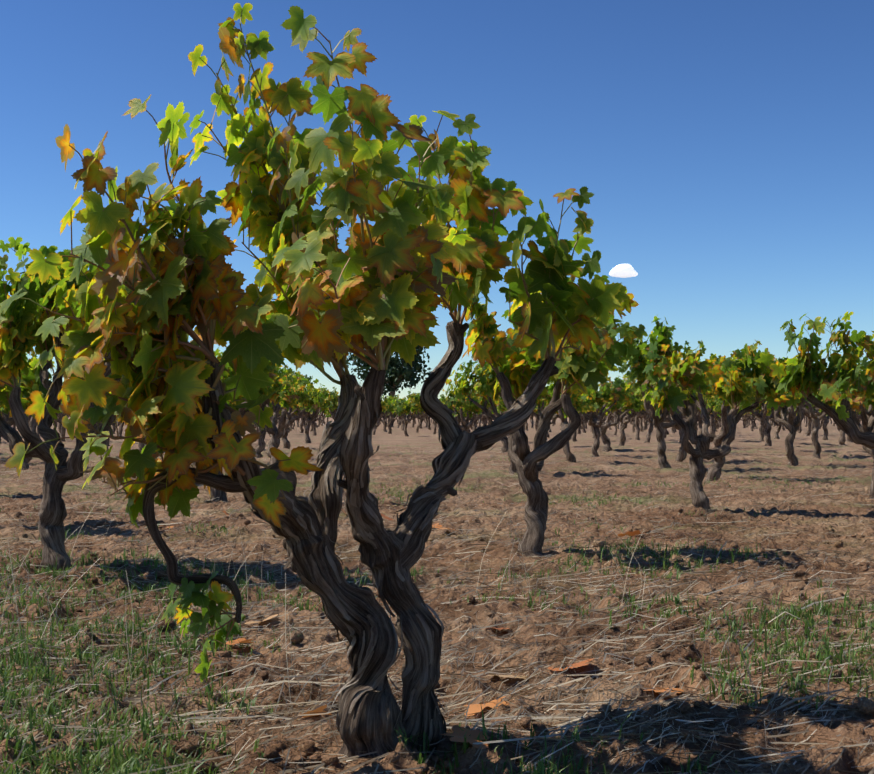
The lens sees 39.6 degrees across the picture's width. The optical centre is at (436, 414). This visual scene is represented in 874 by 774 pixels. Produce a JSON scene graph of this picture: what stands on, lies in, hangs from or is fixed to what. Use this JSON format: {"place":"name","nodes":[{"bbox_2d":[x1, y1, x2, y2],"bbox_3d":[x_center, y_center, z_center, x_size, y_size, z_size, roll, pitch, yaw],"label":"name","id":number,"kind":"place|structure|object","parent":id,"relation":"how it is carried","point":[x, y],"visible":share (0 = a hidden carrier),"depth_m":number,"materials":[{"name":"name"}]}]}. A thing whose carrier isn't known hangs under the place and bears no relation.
{"place":"outdoors","nodes":[
{"label":"outdoors","id":0,"kind":"place"},
{"bbox_2d":[0,415,873,773],"bbox_3d":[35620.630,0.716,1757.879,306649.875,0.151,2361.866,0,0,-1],"label":"ground","id":1,"kind":"structure","parent":0,"point":[424,441],"depth_m":5.21,"materials":[{"name":"soil"}]},
{"bbox_2d":[0,3,628,762],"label":"vine","id":2,"kind":"object","parent":1,"relation":"on","point":[396,301],"depth_m":2.41,"materials":[{"name":"green plant"}]},
{"bbox_2d":[0,500,756,713],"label":"grass stalks","id":3,"kind":"object","parent":1,"relation":"on","point":[287,611],"visible":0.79,"depth_m":3.72,"materials":[{"name":"plant"}]},
{"bbox_2d":[29,505,742,749],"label":"fallen leaves","id":4,"kind":"object","parent":1,"relation":"on","point":[459,732],"visible":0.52,"depth_m":3.00,"materials":[{"name":"orange plant"}]},
{"bbox_2d":[343,345,431,426],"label":"tree","id":5,"kind":"object","parent":1,"relation":"on","point":[394,372],"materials":[{"name":"green plant"}]},
{"bbox_2d":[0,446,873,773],"bbox_3d":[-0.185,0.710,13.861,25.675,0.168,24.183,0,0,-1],"label":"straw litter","id":6,"kind":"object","parent":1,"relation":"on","point":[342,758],"visible":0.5,"depth_m":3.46,"materials":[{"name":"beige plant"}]},
{"bbox_2d":[0,450,873,773],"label":"grass","id":7,"kind":"structure","parent":1,"relation":"on","point":[114,756],"depth_m":3.43,"materials":[{"name":"green plant"}]},
{"bbox_2d":[0,508,873,773],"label":"soil clods","id":8,"kind":"object","parent":1,"relation":"on","point":[864,705],"visible":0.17,"depth_m":3.02,"materials":[{"name":"brown soil"}]},
{"bbox_2d":[0,338,873,498],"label":"vines","id":9,"kind":"object","parent":1,"relation":"on","point":[295,388],"depth_m":17.34,"materials":[{"name":"green plant"}]},
{"bbox_2d":[0,199,873,570],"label":"vines","id":10,"kind":"object","parent":1,"relation":"on","point":[577,364],"depth_m":5.99,"materials":[{"name":"green plant"}]},
{"bbox_2d":[0,207,873,417],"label":"vine leaves","id":11,"kind":"object","parent":10,"relation":"attached to","point":[565,388],"visible":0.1,"depth_m":6.97,"materials":[{"name":"green plant"}]},
{"bbox_2d":[1,377,872,441],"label":"vines","id":12,"kind":"object","parent":1,"relation":"on","point":[715,424],"depth_m":44.48,"materials":[{"name":"green plant"}]},
{"bbox_2d":[0,0,873,414],"label":"sky","id":13,"kind":"structure","parent":0,"point":[724,149],"materials":[{"name":"blue"}]},
{"bbox_2d":[5,347,873,415],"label":"vine canes","id":14,"kind":"object","parent":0,"point":[468,396],"visible":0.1,"depth_m":15.52,"materials":[{"name":"brown plant"}]},
{"bbox_2d":[609,264,637,277],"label":"cloud","id":15,"kind":"structure","parent":0,"point":[624,270],"depth_m":3194.28,"materials":[{"name":"white"}]}
]}

